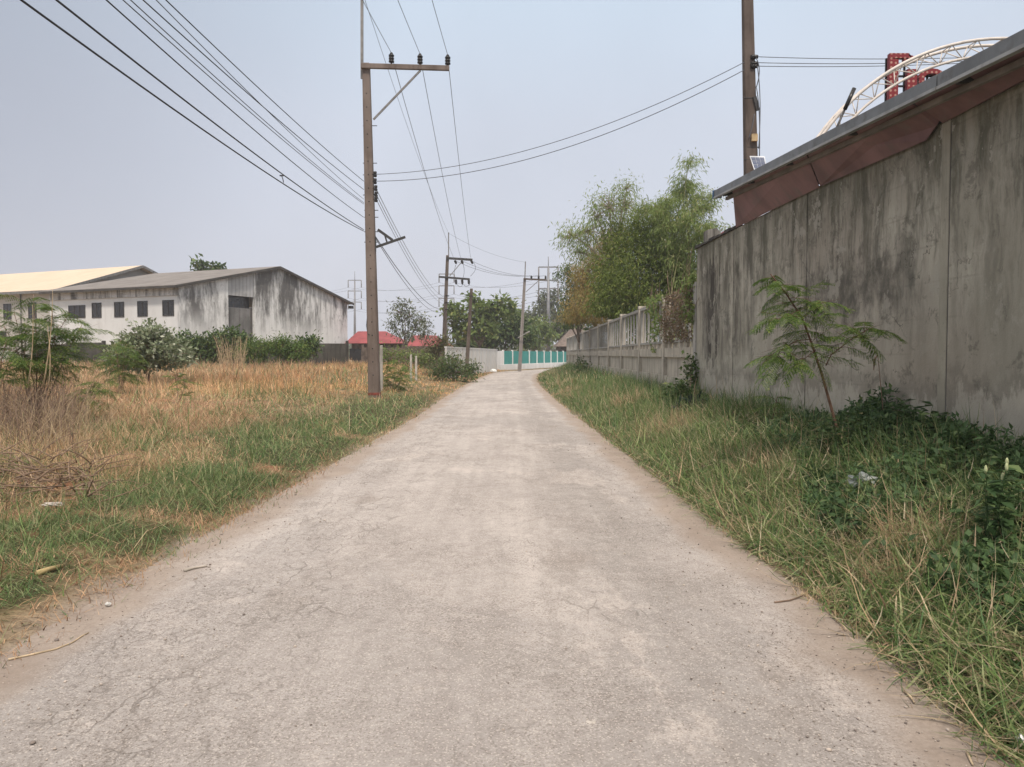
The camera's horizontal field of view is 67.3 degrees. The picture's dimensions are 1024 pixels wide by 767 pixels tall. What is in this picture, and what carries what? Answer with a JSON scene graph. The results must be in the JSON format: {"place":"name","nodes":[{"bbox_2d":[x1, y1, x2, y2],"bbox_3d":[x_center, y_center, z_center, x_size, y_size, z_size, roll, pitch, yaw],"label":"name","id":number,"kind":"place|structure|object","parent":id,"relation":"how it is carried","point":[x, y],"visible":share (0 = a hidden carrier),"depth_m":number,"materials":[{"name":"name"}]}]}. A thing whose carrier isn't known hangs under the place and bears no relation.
{"place":"outdoors","nodes":[
{"label":"outdoors","id":0,"kind":"place"},
{"bbox_2d":[0,369,1016,766],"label":"road","id":1,"kind":"structure","parent":0,"point":[574,603],"depth_m":4.26,"materials":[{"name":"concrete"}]},
{"bbox_2d":[8,632,88,660],"bbox_3d":[-2.491,1.433,4.186,0.087,0.010,0.442,1,2,28],"label":"dry stick","id":2,"kind":"object","parent":1,"relation":"on","point":[22,656],"visible":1,"depth_m":4.12,"materials":[{"name":"wood"}]},
{"bbox_2d":[0,357,1023,766],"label":"ground","id":3,"kind":"structure","parent":0,"point":[18,635],"depth_m":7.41,"materials":[{"name":"green plant"}]},
{"bbox_2d":[0,331,53,388],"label":"leucaena shrub","id":4,"kind":"object","parent":3,"relation":"on","point":[13,357],"visible":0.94,"depth_m":13.06,"materials":[{"name":"green plant"}]},
{"bbox_2d":[27,289,52,387],"bbox_3d":[-8.092,-0.769,13.182,0.483,1.686,0.025,0,2,0],"label":"bare stalk","id":5,"kind":"object","parent":4,"relation":"attached to","point":[47,356],"visible":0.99,"depth_m":13.19,"materials":[{"name":"plant"}]},
{"bbox_2d":[0,368,98,451],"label":"dry weed stalks","id":6,"kind":"object","parent":3,"relation":"on","point":[23,407],"visible":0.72,"depth_m":12.26,"materials":[{"name":"plant"}]},
{"bbox_2d":[35,564,63,575],"bbox_3d":[-3.269,1.309,5.424,0.050,0.041,0.246,0,2,8],"label":"dry leaf sheath","id":7,"kind":"object","parent":3,"relation":"on","point":[46,569],"visible":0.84,"depth_m":5.41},
{"bbox_2d":[0,294,115,425],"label":"leucaena shrub","id":8,"kind":"object","parent":3,"relation":"on","point":[61,335],"visible":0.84,"depth_m":13.91,"materials":[{"name":"green plant"}]},
{"bbox_2d":[0,375,124,460],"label":"straw stalks","id":9,"kind":"object","parent":3,"relation":"on","point":[87,405],"visible":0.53,"depth_m":11.49,"materials":[{"name":"plant"}]},
{"bbox_2d":[0,433,151,503],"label":"brush heap","id":10,"kind":"object","parent":3,"relation":"on","point":[40,474],"visible":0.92,"depth_m":8.38,"materials":[{"name":"wood"}]},
{"bbox_2d":[0,265,156,363],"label":"white roofed building","id":11,"kind":"structure","parent":3,"relation":"on","point":[23,286],"depth_m":78.38,"materials":[{"name":"grey metal"}]},
{"bbox_2d":[3,304,11,318],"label":"window","id":12,"kind":"structure","parent":11,"relation":"in","point":[5,306],"depth_m":77.63,"materials":[{"name":"grey glass"}]},
{"bbox_2d":[28,303,36,318],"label":"window","id":13,"kind":"structure","parent":11,"relation":"in","point":[30,316],"depth_m":76.21,"materials":[{"name":"grey glass"}]},
{"bbox_2d":[65,379,120,411],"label":"leucaena seedling","id":14,"kind":"object","parent":3,"relation":"on","point":[104,391],"visible":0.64,"depth_m":16.77,"materials":[{"name":"green plant"}]},
{"bbox_2d":[90,339,148,393],"bbox_3d":[-12.333,-0.524,24.234,1.920,1.808,1.862,0,2,0],"label":"leucaena sapling","id":15,"kind":"object","parent":3,"relation":"on","point":[121,349],"visible":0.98,"depth_m":24.09,"materials":[{"name":"green plant"}]},
{"bbox_2d":[98,317,199,383],"bbox_3d":[-13.672,-1.159,28.964,3.531,2.738,2.690,-1,2,-24],"label":"bush","id":16,"kind":"object","parent":3,"relation":"on","point":[151,349],"visible":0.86,"depth_m":28.64,"materials":[{"name":"green plant"}]},
{"bbox_2d":[162,374,203,401],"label":"leucaena seedling","id":17,"kind":"object","parent":3,"relation":"on","point":[179,389],"visible":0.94,"depth_m":20.96,"materials":[{"name":"green plant"}]},
{"bbox_2d":[34,341,348,365],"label":"boundary wall","id":18,"kind":"structure","parent":3,"relation":"on","point":[338,352],"depth_m":56.36,"materials":[{"name":"concrete"}]},
{"bbox_2d":[164,327,220,364],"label":"bush","id":19,"kind":"object","parent":3,"relation":"on","point":[197,341],"visible":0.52,"depth_m":49.33,"materials":[{"name":"green plant"}]},
{"bbox_2d":[38,266,353,343],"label":"warehouse","id":20,"kind":"structure","parent":3,"relation":"on","point":[262,301],"depth_m":67.38,"materials":[{"name":"grey concrete"}]},
{"bbox_2d":[68,305,85,317],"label":"window","id":21,"kind":"structure","parent":20,"relation":"in","point":[79,310],"depth_m":66.52,"materials":[{"name":"grey glass"}]},
{"bbox_2d":[91,303,101,317],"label":"window","id":22,"kind":"structure","parent":20,"relation":"in","point":[96,307],"depth_m":65.57,"materials":[{"name":"grey glass"}]},
{"bbox_2d":[114,302,123,316],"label":"window","id":23,"kind":"structure","parent":20,"relation":"in","point":[118,306],"depth_m":64.52,"materials":[{"name":"grey glass"}]},
{"bbox_2d":[137,301,147,316],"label":"window","id":24,"kind":"structure","parent":20,"relation":"in","point":[142,306],"depth_m":63.41,"materials":[{"name":"grey glass"}]},
{"bbox_2d":[162,300,173,315],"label":"window","id":25,"kind":"structure","parent":20,"relation":"in","point":[167,305],"depth_m":62.29,"materials":[{"name":"grey glass"}]},
{"bbox_2d":[188,253,226,270],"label":"treetop","id":26,"kind":"object","parent":3,"relation":"on","point":[199,265],"visible":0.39,"depth_m":91.04,"materials":[{"name":"green plant"}]},
{"bbox_2d":[199,324,256,362],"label":"bush","id":27,"kind":"object","parent":3,"relation":"on","point":[233,335],"visible":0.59,"depth_m":49.44,"materials":[{"name":"green plant"}]},
{"bbox_2d":[213,334,247,365],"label":"dry reed clump","id":28,"kind":"object","parent":3,"relation":"on","point":[237,354],"visible":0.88,"depth_m":46.61,"materials":[{"name":"plant"}]},
{"bbox_2d":[106,355,361,400],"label":"field stalks","id":29,"kind":"object","parent":3,"relation":"on","point":[250,376],"visible":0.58,"depth_m":29.78,"materials":[{"name":"plant"}]},
{"bbox_2d":[230,335,278,364],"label":"bush","id":30,"kind":"object","parent":3,"relation":"on","point":[259,349],"visible":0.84,"depth_m":47.71,"materials":[{"name":"green plant"}]},
{"bbox_2d":[263,331,316,365],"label":"bush","id":31,"kind":"object","parent":3,"relation":"on","point":[282,348],"visible":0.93,"depth_m":48.64,"materials":[{"name":"green plant"}]},
{"bbox_2d":[288,329,324,364],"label":"bush","id":32,"kind":"object","parent":3,"relation":"on","point":[315,344],"visible":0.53,"depth_m":51.72,"materials":[{"name":"green plant"}]},
{"bbox_2d":[348,271,361,333],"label":"transmission pole","id":33,"kind":"object","parent":3,"relation":"on","point":[354,280],"visible":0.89,"depth_m":204.19,"materials":[{"name":"grey metal"}]},
{"bbox_2d":[345,331,407,362],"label":"red roofed house","id":34,"kind":"structure","parent":3,"relation":"on","point":[358,339],"depth_m":80.61,"materials":[{"name":"tile"}]},
{"bbox_2d":[350,349,360,359],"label":"window","id":35,"kind":"structure","parent":34,"relation":"in","point":[355,354],"depth_m":80.49,"materials":[{"name":"glass"}]},
{"bbox_2d":[380,345,382,390],"bbox_3d":[-5.102,-0.499,30.003,0.120,1.978,0.120,0,2,0],"label":"field post","id":36,"kind":"object","parent":3,"relation":"on","point":[381,365],"visible":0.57,"depth_m":29.96,"materials":[{"name":"concrete"}]},
{"bbox_2d":[367,360,420,391],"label":"leucaena seedling","id":37,"kind":"object","parent":3,"relation":"on","point":[399,379],"visible":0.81,"depth_m":30.82,"materials":[{"name":"green plant"}]},
{"bbox_2d":[362,344,443,368],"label":"brick wall","id":38,"kind":"structure","parent":3,"relation":"on","point":[364,355],"depth_m":61.85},
{"bbox_2d":[360,0,449,397],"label":"power pole","id":39,"kind":"object","parent":3,"relation":"on","point":[372,323],"visible":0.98,"depth_m":25.68,"materials":[{"name":"concrete"}]},
{"bbox_2d":[20,0,362,230],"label":"overhead wire","id":40,"kind":"object","parent":39,"relation":"attached to","point":[77,40],"visible":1,"depth_m":10.12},
{"bbox_2d":[55,0,363,229],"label":"overhead wire","id":41,"kind":"object","parent":39,"relation":"attached to","point":[105,38],"visible":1,"depth_m":10.66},
{"bbox_2d":[106,0,362,216],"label":"overhead wire","id":42,"kind":"object","parent":39,"relation":"attached to","point":[212,93],"visible":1,"depth_m":11.61,"materials":[{"name":"metal"}]},
{"bbox_2d":[123,0,361,202],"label":"overhead wire","id":43,"kind":"object","parent":39,"relation":"attached to","point":[223,88],"visible":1,"depth_m":12.75,"materials":[{"name":"metal"}]},
{"bbox_2d":[130,0,363,202],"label":"overhead wire","id":44,"kind":"object","parent":39,"relation":"attached to","point":[229,89],"visible":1,"depth_m":12.87,"materials":[{"name":"metal"}]},
{"bbox_2d":[143,0,363,189],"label":"overhead wire","id":45,"kind":"object","parent":39,"relation":"attached to","point":[235,82],"visible":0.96,"depth_m":13.73,"materials":[{"name":"metal"}]},
{"bbox_2d":[156,0,361,197],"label":"overhead wire","id":46,"kind":"object","parent":39,"relation":"attached to","point":[248,92],"visible":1,"depth_m":13.64,"materials":[{"name":"metal"}]},
{"bbox_2d":[166,0,362,180],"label":"overhead wire","id":47,"kind":"object","parent":39,"relation":"attached to","point":[250,80],"visible":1,"depth_m":14.59,"materials":[{"name":"metal"}]},
{"bbox_2d":[365,1,446,228],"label":"overhead wire","id":48,"kind":"object","parent":39,"relation":"attached to","point":[395,91],"visible":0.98,"depth_m":31.99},
{"bbox_2d":[396,72,454,259],"bbox_3d":[-4.574,-10.962,47.439,0.020,1.532,43.977,0,2,-2],"label":"overhead wire","id":49,"kind":"object","parent":39,"relation":"attached to","point":[419,153],"visible":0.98,"depth_m":34.17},
{"bbox_2d":[421,64,460,257],"bbox_3d":[-3.804,-10.956,47.439,0.020,1.476,43.987,0,2,-2],"label":"overhead wire","id":50,"kind":"object","parent":39,"relation":"attached to","point":[437,149],"visible":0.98,"depth_m":34.04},
{"bbox_2d":[449,71,470,256],"bbox_3d":[-2.908,-10.948,47.440,0.020,1.424,43.989,0,2,-2],"label":"overhead wire","id":51,"kind":"object","parent":39,"relation":"attached to","point":[457,149],"visible":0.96,"depth_m":33.46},
{"bbox_2d":[387,62,743,173],"bbox_3d":[0.869,-7.766,23.121,11.874,1.907,0.018,1,2,25],"label":"overhead wire","id":52,"kind":"object","parent":39,"relation":"attached to","point":[580,133],"visible":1,"depth_m":22.52,"materials":[{"name":"metal"}]},
{"bbox_2d":[391,70,743,180],"bbox_3d":[0.879,-7.542,23.130,11.895,1.973,0.020,1,2,25],"label":"overhead wire","id":53,"kind":"object","parent":39,"relation":"attached to","point":[575,144],"visible":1,"depth_m":22.61,"materials":[{"name":"metal"}]},
{"bbox_2d":[381,297,431,345],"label":"slender tree","id":54,"kind":"object","parent":3,"relation":"on","point":[408,337],"visible":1,"depth_m":67.75,"materials":[{"name":"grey plant"}]},
{"bbox_2d":[379,341,434,370],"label":"bush","id":55,"kind":"object","parent":3,"relation":"on","point":[420,359],"visible":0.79,"depth_m":49.82,"materials":[{"name":"green plant"}]},
{"bbox_2d":[409,315,435,345],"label":"slender tree","id":56,"kind":"object","parent":3,"relation":"on","point":[428,332],"visible":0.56,"depth_m":71.88,"materials":[{"name":"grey plant"}]},
{"bbox_2d":[408,335,452,346],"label":"red roofed house","id":57,"kind":"structure","parent":3,"relation":"on","point":[416,342],"depth_m":84.52,"materials":[{"name":"tile"}]},
{"bbox_2d":[418,333,454,373],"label":"bush","id":58,"kind":"object","parent":3,"relation":"on","point":[439,346],"visible":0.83,"depth_m":51.76,"materials":[{"name":"green plant"}]},
{"bbox_2d":[417,345,485,381],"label":"bush","id":59,"kind":"object","parent":3,"relation":"on","point":[447,369],"visible":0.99,"depth_m":43.73,"materials":[{"name":"green plant"}]},
{"bbox_2d":[439,232,475,357],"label":"power pole","id":60,"kind":"object","parent":3,"relation":"on","point":[446,295],"visible":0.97,"depth_m":69.54,"materials":[{"name":"concrete"}]},
{"bbox_2d":[465,288,472,377],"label":"short pole","id":61,"kind":"object","parent":3,"relation":"on","point":[469,326],"visible":0.67,"depth_m":49.81,"materials":[{"name":"concrete"}]},
{"bbox_2d":[444,346,497,376],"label":"white panel wall","id":62,"kind":"structure","parent":3,"relation":"on","point":[487,357],"depth_m":61.45,"materials":[{"name":"concrete"}]},
{"bbox_2d":[436,290,525,347],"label":"leafy tree","id":63,"kind":"object","parent":3,"relation":"on","point":[487,316],"visible":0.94,"depth_m":83.20,"materials":[{"name":"green plant"}]},
{"bbox_2d":[446,303,539,350],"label":"leafy tree","id":64,"kind":"object","parent":3,"relation":"on","point":[509,334],"visible":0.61,"depth_m":90.90,"materials":[{"name":"green plant"}]},
{"bbox_2d":[349,337,684,358],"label":"treeline","id":65,"kind":"object","parent":3,"relation":"on","point":[553,349],"visible":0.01,"depth_m":239.72,"materials":[{"name":"green plant"}]},
{"bbox_2d":[497,350,565,369],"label":"teal fence","id":66,"kind":"object","parent":3,"relation":"on","point":[507,360],"visible":0.61,"depth_m":82.94,"materials":[{"name":"metal"}]},
{"bbox_2d":[518,261,546,371],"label":"power pole","id":67,"kind":"object","parent":3,"relation":"on","point":[522,329],"visible":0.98,"depth_m":71.19,"materials":[{"name":"grey concrete"}]},
{"bbox_2d":[514,314,563,350],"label":"leafy tree","id":68,"kind":"object","parent":3,"relation":"on","point":[543,330],"visible":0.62,"depth_m":107.37,"materials":[{"name":"green plant"}]},
{"bbox_2d":[516,305,568,341],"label":"hazy tree","id":69,"kind":"object","parent":3,"relation":"on","point":[560,331],"visible":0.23,"depth_m":138.59,"materials":[{"name":"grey plant"}]},
{"bbox_2d":[525,287,567,326],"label":"hazy tree","id":70,"kind":"object","parent":3,"relation":"on","point":[535,311],"visible":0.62,"depth_m":133.85,"materials":[{"name":"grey plant"}]},
{"bbox_2d":[538,257,558,350],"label":"transmission pole","id":71,"kind":"object","parent":3,"relation":"on","point":[548,288],"visible":0.73,"depth_m":127.38,"materials":[{"name":"grey metal"}]},
{"bbox_2d":[553,325,585,351],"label":"brown roofed house","id":72,"kind":"structure","parent":3,"relation":"on","point":[560,345],"depth_m":117.96,"materials":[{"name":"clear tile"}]},
{"bbox_2d":[550,259,593,351],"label":"leafy tree","id":73,"kind":"object","parent":3,"relation":"on","point":[567,326],"visible":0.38,"depth_m":59.66,"materials":[{"name":"plant"}]},
{"bbox_2d":[571,356,594,371],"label":"bush","id":74,"kind":"object","parent":3,"relation":"on","point":[580,364],"visible":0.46,"depth_m":46.28,"materials":[{"name":"green plant"}]},
{"bbox_2d":[549,228,627,335],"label":"dry bamboo","id":75,"kind":"object","parent":3,"relation":"on","point":[574,316],"visible":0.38,"depth_m":49.07,"materials":[{"name":"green plant"}]},
{"bbox_2d":[548,168,649,274],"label":"slender tree","id":76,"kind":"object","parent":3,"relation":"on","point":[609,209],"visible":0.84,"depth_m":41.61,"materials":[{"name":"green plant"}]},
{"bbox_2d":[566,282,696,393],"bbox_3d":[5.099,-1.757,48.689,0.270,3.630,60.857,0,2,1],"label":"concrete fence","id":77,"kind":"object","parent":3,"relation":"on","point":[639,356],"visible":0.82,"depth_m":28.74,"materials":[{"name":"concrete"}]},
{"bbox_2d":[644,250,698,352],"bbox_3d":[4.392,-2.135,21.753,0.381,2.578,7.506,0,2,1],"label":"creeper","id":78,"kind":"object","parent":77,"relation":"attached to","point":[690,280],"visible":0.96,"depth_m":19.49,"materials":[{"name":"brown plant"}]},
{"bbox_2d":[658,267,695,343],"bbox_3d":[4.359,-2.099,20.552,0.383,2.126,4.505,0,2,1],"label":"creeper","id":79,"kind":"object","parent":77,"relation":"attached to","point":[670,336],"visible":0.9,"depth_m":20.43,"materials":[{"name":"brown plant"}]},
{"bbox_2d":[576,194,696,347],"bbox_3d":[6.807,-4.853,39.867,6.964,10.199,6.500,0,2,0],"label":"bamboo clump","id":80,"kind":"object","parent":3,"relation":"on","point":[615,298],"visible":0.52,"depth_m":39.03,"materials":[{"name":"green plant"}]},
{"bbox_2d":[626,147,733,339],"bbox_3d":[8.518,-5.778,38.282,5.336,11.859,4.698,0,2,0],"label":"bamboo clump","id":81,"kind":"object","parent":3,"relation":"on","point":[660,210],"visible":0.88,"depth_m":37.87,"materials":[{"name":"green plant"}]},
{"bbox_2d":[655,350,709,404],"bbox_3d":[3.948,0.082,17.732,1.251,1.738,1.689,0,2,0],"label":"creeper","id":82,"kind":"object","parent":3,"relation":"on","point":[690,375],"visible":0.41,"depth_m":17.69,"materials":[{"name":"green plant"}]},
{"bbox_2d":[671,390,708,412],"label":"creeper","id":83,"kind":"object","parent":3,"relation":"on","point":[689,397],"visible":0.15,"depth_m":16.19,"materials":[{"name":"green plant"}]},
{"bbox_2d":[703,228,720,241],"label":"concrete pier","id":84,"kind":"structure","parent":3,"relation":"on","point":[709,233],"depth_m":18.88,"materials":[{"name":"concrete"}]},
{"bbox_2d":[741,0,760,223],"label":"power pole","id":85,"kind":"object","parent":3,"relation":"on","point":[750,64],"visible":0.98,"depth_m":20.59,"materials":[{"name":"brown concrete"}]},
{"bbox_2d":[750,156,765,216],"bbox_3d":[6.509,-4.076,20.201,0.256,3.822,0.526,-2,3,-39],"label":"solar panel","id":86,"kind":"object","parent":85,"relation":"attached to","point":[757,161],"visible":0.35,"depth_m":20.15,"materials":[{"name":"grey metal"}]},
{"bbox_2d":[759,56,944,58],"bbox_3d":[11.495,-9.150,21.368,9.916,0.772,0.018,0,2,-9],"label":"overhead wire","id":87,"kind":"object","parent":85,"relation":"attached to","point":[830,58],"visible":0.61,"depth_m":20.86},
{"bbox_2d":[759,63,957,66],"bbox_3d":[11.497,-8.980,21.375,9.916,0.926,0.018,0,2,-9],"label":"overhead wire","id":88,"kind":"object","parent":85,"relation":"attached to","point":[839,66],"visible":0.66,"depth_m":20.92,"materials":[{"name":"metal"}]},
{"bbox_2d":[759,61,961,63],"bbox_3d":[11.496,-9.043,21.372,9.916,0.869,0.018,0,2,-9],"label":"overhead wire","id":89,"kind":"object","parent":85,"relation":"attached to","point":[843,63],"visible":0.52,"depth_m":20.95,"materials":[{"name":"metal"}]},
{"bbox_2d":[750,395,791,418],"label":"leucaena seedling","id":90,"kind":"object","parent":3,"relation":"on","point":[776,404],"visible":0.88,"depth_m":11.50,"materials":[{"name":"green plant"}]},
{"bbox_2d":[534,361,1023,766],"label":"verge grass","id":91,"kind":"structure","parent":3,"relation":"on","point":[754,488],"depth_m":5.94,"materials":[{"name":"plant"}]},
{"bbox_2d":[743,271,906,429],"bbox_3d":[3.430,-0.140,8.575,1.772,2.261,1.139,0,2,0],"label":"leucaena sapling","id":92,"kind":"object","parent":3,"relation":"on","point":[813,307],"visible":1,"depth_m":8.52,"materials":[{"name":"green plant"}]},
{"bbox_2d":[808,412,864,452],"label":"leafy weed","id":93,"kind":"object","parent":3,"relation":"on","point":[817,428],"visible":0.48,"depth_m":8.35,"materials":[{"name":"green plant"}]},
{"bbox_2d":[695,82,1023,452],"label":"plaster wall","id":94,"kind":"structure","parent":3,"relation":"on","point":[918,248],"depth_m":9.06,"materials":[{"name":"concrete"}]},
{"bbox_2d":[707,382,1023,641],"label":"weed undergrowth","id":95,"kind":"object","parent":3,"relation":"on","point":[872,409],"visible":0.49,"depth_m":6.48,"materials":[{"name":"green plant"}]},
{"bbox_2d":[845,471,877,486],"bbox_3d":[3.157,0.854,6.932,0.269,0.139,0.213,0,2,0],"label":"plastic bag","id":96,"kind":"object","parent":95,"relation":"on","point":[863,474],"visible":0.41,"depth_m":6.88,"materials":[{"name":"plastic"}]},
{"bbox_2d":[712,29,1023,227],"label":"lean to shed","id":97,"kind":"object","parent":3,"relation":"on","point":[913,116],"visible":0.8,"depth_m":9.02,"materials":[{"name":"grey paint"}]},
{"bbox_2d":[836,87,855,126],"bbox_3d":[6.351,-4.941,15.124,0.805,1.736,0.080,0,2,0],"label":"floodlight rod","id":98,"kind":"object","parent":97,"relation":"attached to","point":[849,98],"visible":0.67,"depth_m":15.08,"materials":[{"name":"black metal"}]},
{"bbox_2d":[854,465,952,492],"bbox_3d":[3.372,0.923,6.618,0.636,0.411,0.728,-2,3,-45],"label":"leafy weed","id":99,"kind":"object","parent":3,"relation":"on","point":[915,476],"visible":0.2,"depth_m":6.50,"materials":[{"name":"green plant"}]},
{"bbox_2d":[889,398,949,429],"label":"leafy weed","id":100,"kind":"object","parent":3,"relation":"on","point":[914,410],"visible":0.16,"depth_m":8.03,"materials":[{"name":"green plant"}]},
{"bbox_2d":[910,412,971,445],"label":"leafy weed","id":101,"kind":"object","parent":3,"relation":"on","point":[932,421],"visible":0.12,"depth_m":7.43,"materials":[{"name":"green plant"}]},
{"bbox_2d":[925,431,1023,493],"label":"leafy weed","id":102,"kind":"object","parent":3,"relation":"on","point":[979,437],"visible":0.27,"depth_m":6.45,"materials":[{"name":"green plant"}]},
{"bbox_2d":[946,466,1023,535],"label":"leafy weed","id":103,"kind":"object","parent":3,"relation":"on","point":[1018,515],"visible":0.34,"depth_m":5.25,"materials":[{"name":"green plant"}]},
{"bbox_2d":[964,457,1023,545],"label":"leafy weed","id":104,"kind":"object","parent":3,"relation":"on","point":[994,487],"visible":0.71,"depth_m":4.90,"materials":[{"name":"green plant"}]},
{"bbox_2d":[0,0,1023,347],"label":"sky","id":105,"kind":"structure","parent":0,"point":[97,171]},
{"bbox_2d":[816,37,1006,136],"bbox_3d":[9.822,-4.744,15.607,8.724,4.372,0.414,0,2,0],"label":"arched truss","id":106,"kind":"object","parent":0,"point":[838,113],"visible":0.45,"depth_m":15.49,"materials":[{"name":"metal"}]},
{"bbox_2d":[884,53,941,101],"bbox_3d":[9.628,-4.453,17.954,1.870,6.341,0.220,0,2,0],"label":"rooftop sign","id":107,"kind":"object","parent":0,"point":[892,60],"visible":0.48,"depth_m":17.75,"materials":[{"name":"red metal"}]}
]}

